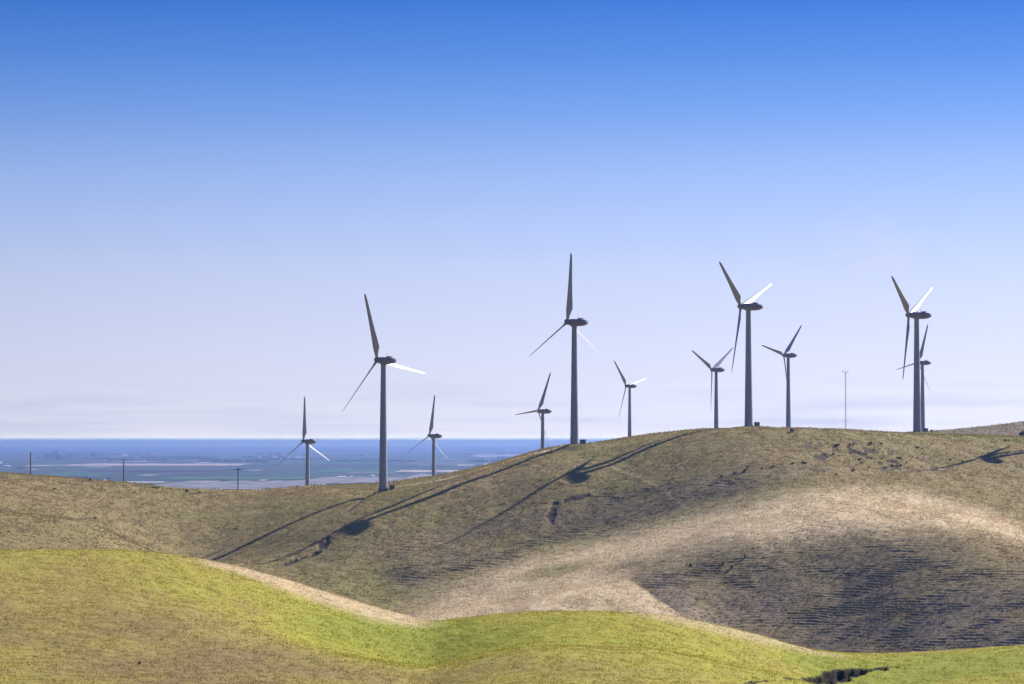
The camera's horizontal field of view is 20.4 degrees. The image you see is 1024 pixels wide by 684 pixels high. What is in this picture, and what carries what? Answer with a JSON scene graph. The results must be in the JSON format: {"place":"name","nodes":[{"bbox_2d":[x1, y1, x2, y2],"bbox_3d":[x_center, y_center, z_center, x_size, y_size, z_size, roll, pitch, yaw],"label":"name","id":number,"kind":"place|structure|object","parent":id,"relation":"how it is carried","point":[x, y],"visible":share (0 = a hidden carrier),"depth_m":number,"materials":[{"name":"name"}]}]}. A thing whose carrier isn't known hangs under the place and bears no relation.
{"place":"outdoors","nodes":[
{"label":"outdoors","id":0,"kind":"place"},
{"bbox_2d":[34,472,122,475],"bbox_3d":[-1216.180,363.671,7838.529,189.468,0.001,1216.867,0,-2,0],"label":"green field","id":1,"kind":"structure","parent":0,"point":[74,473],"depth_m":7954.23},
{"bbox_2d":[0,455,186,459],"bbox_3d":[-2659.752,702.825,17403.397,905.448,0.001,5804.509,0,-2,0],"label":"brown field","id":2,"kind":"structure","parent":0,"point":[74,456],"depth_m":17867.62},
{"bbox_2d":[53,463,243,465],"bbox_3d":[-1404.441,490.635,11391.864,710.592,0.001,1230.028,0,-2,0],"label":"pale field","id":3,"kind":"structure","parent":0,"point":[152,464],"depth_m":11383.66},
{"bbox_2d":[79,467,248,470],"bbox_3d":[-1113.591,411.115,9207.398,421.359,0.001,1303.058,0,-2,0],"label":"brown field","id":4,"kind":"structure","parent":0,"point":[166,469],"depth_m":9025.11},
{"bbox_2d":[159,476,314,479],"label":"green field","id":5,"kind":"structure","parent":0,"point":[221,477],"depth_m":6996.82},
{"bbox_2d":[155,480,330,489],"bbox_3d":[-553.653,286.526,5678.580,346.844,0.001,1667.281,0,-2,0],"label":"pale field","id":6,"kind":"structure","parent":0,"point":[230,485],"depth_m":5816.21,"materials":[{"name":"grey"}]},
{"bbox_2d":[5,444,533,461],"bbox_3d":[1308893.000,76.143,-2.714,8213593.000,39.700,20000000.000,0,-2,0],"label":"distant woods","id":7,"kind":"object","parent":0,"point":[268,458],"visible":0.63,"depth_m":15351.64,"materials":[{"name":"green plant"}]},
{"bbox_2d":[0,447,546,484],"bbox_3d":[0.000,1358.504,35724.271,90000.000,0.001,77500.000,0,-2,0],"label":"sea","id":8,"kind":"structure","parent":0,"point":[268,470],"depth_m":12648.60,"materials":[{"name":"blue liquid"}]},
{"bbox_2d":[0,444,557,482],"bbox_3d":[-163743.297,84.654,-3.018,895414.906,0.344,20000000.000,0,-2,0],"label":"field strips","id":9,"kind":"object","parent":8,"relation":"on","point":[503,450],"visible":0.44,"depth_m":17050.23,"materials":[{"name":"green plant"}]},
{"bbox_2d":[244,459,405,464],"bbox_3d":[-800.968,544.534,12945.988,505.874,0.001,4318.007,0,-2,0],"label":"green field","id":10,"kind":"structure","parent":0,"point":[315,462],"depth_m":12350.98,"materials":[{"name":"green plant"}]},
{"bbox_2d":[291,476,406,482],"bbox_3d":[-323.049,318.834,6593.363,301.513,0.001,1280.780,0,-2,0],"label":"pale field","id":11,"kind":"structure","parent":0,"point":[346,479],"depth_m":6597.62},
{"bbox_2d":[314,469,403,471],"bbox_3d":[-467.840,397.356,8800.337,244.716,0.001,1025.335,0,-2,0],"label":"green field","id":12,"kind":"structure","parent":0,"point":[358,470],"depth_m":8771.06,"materials":[{"name":"green plant"}]},
{"bbox_2d":[402,474,436,478],"bbox_3d":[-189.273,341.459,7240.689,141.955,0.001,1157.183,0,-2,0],"label":"pale field","id":13,"kind":"structure","parent":0,"point":[418,475],"depth_m":7379.28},
{"bbox_2d":[396,470,457,471],"bbox_3d":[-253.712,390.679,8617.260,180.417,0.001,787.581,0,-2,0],"label":"pale field","id":14,"kind":"structure","parent":0,"point":[426,471],"depth_m":8444.01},
{"bbox_2d":[378,451,486,454],"bbox_3d":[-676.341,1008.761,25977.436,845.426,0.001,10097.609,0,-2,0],"label":"brown field","id":15,"kind":"structure","parent":0,"point":[440,452],"depth_m":25794.73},
{"bbox_2d":[472,454,520,455],"bbox_3d":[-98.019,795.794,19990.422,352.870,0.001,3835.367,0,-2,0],"label":"pale field","id":16,"kind":"structure","parent":0,"point":[496,454],"depth_m":21272.03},
{"bbox_2d":[0,421,1023,652],"bbox_3d":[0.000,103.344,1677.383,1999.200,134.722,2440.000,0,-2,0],"label":"hill","id":17,"kind":"structure","parent":0,"point":[796,587],"depth_m":879.42,"materials":[{"name":"brown plant"}]},
{"bbox_2d":[234,468,241,488],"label":"utility pole","id":18,"kind":"object","parent":17,"relation":"on","point":[238,469],"visible":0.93,"depth_m":1088.70,"materials":[{"name":"grey wood"}]},
{"bbox_2d":[280,396,329,485],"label":"wind turbine","id":19,"kind":"object","parent":17,"relation":"on","point":[307,442],"visible":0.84,"depth_m":1492.33,"materials":[{"name":"grey metal"}]},
{"bbox_2d":[342,294,424,491],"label":"wind turbine","id":20,"kind":"object","parent":17,"relation":"on","point":[383,362],"visible":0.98,"depth_m":961.71,"materials":[{"name":"grey metal"}]},
{"bbox_2d":[388,485,394,490],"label":"transformer box","id":21,"kind":"object","parent":17,"relation":"on","point":[391,487],"visible":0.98,"depth_m":961.26,"materials":[{"name":"grey metal"}]},
{"bbox_2d":[407,395,446,474],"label":"wind turbine","id":22,"kind":"object","parent":17,"relation":"on","point":[433,436],"visible":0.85,"depth_m":1636.57,"materials":[{"name":"grey metal"}]},
{"bbox_2d":[516,373,551,448],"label":"wind turbine","id":23,"kind":"object","parent":17,"relation":"on","point":[542,411],"visible":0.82,"depth_m":1577.07,"materials":[{"name":"grey metal"}]},
{"bbox_2d":[530,254,599,444],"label":"wind turbine","id":24,"kind":"object","parent":17,"relation":"on","point":[574,434],"visible":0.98,"depth_m":970.56,"materials":[{"name":"grey metal"}]},
{"bbox_2d":[579,439,585,443],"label":"transformer box","id":25,"kind":"object","parent":17,"relation":"on","point":[582,441],"visible":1,"depth_m":971.79,"materials":[{"name":"grey paint"}]},
{"bbox_2d":[614,361,645,436],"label":"wind turbine","id":26,"kind":"object","parent":17,"relation":"on","point":[630,386],"visible":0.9,"depth_m":1946.83,"materials":[{"name":"grey metal"}]},
{"bbox_2d":[692,348,732,427],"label":"wind turbine","id":27,"kind":"object","parent":17,"relation":"on","point":[716,371],"visible":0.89,"depth_m":1617.28,"materials":[{"name":"grey metal"}]},
{"bbox_2d":[719,262,771,426],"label":"wind turbine","id":28,"kind":"object","parent":17,"relation":"on","point":[748,305],"visible":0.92,"depth_m":987.89,"materials":[{"name":"grey metal"}]},
{"bbox_2d":[762,325,801,427],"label":"wind turbine","id":29,"kind":"object","parent":17,"relation":"on","point":[788,356],"visible":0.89,"depth_m":1597.38,"materials":[{"name":"grey metal"}]},
{"bbox_2d":[842,368,845,428],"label":"weather mast","id":30,"kind":"object","parent":17,"relation":"on","point":[845,399],"visible":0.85,"depth_m":1011.66,"materials":[{"name":"silver metal"}]},
{"bbox_2d":[891,276,931,431],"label":"wind turbine","id":31,"kind":"object","parent":17,"relation":"on","point":[914,314],"visible":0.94,"depth_m":1015.99,"materials":[{"name":"grey metal"}]},
{"bbox_2d":[896,324,930,430],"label":"wind turbine","id":32,"kind":"object","parent":17,"relation":"on","point":[925,362],"visible":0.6,"depth_m":1647.16,"materials":[{"name":"grey metal"}]},
{"bbox_2d":[0,548,1023,683],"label":"hill","id":33,"kind":"structure","parent":0,"point":[837,675],"depth_m":298.68,"materials":[{"name":"green plant"}]},
{"bbox_2d":[0,0,1023,446],"label":"sky","id":34,"kind":"structure","parent":0,"point":[202,201],"materials":[{"name":"blue"}]}
]}

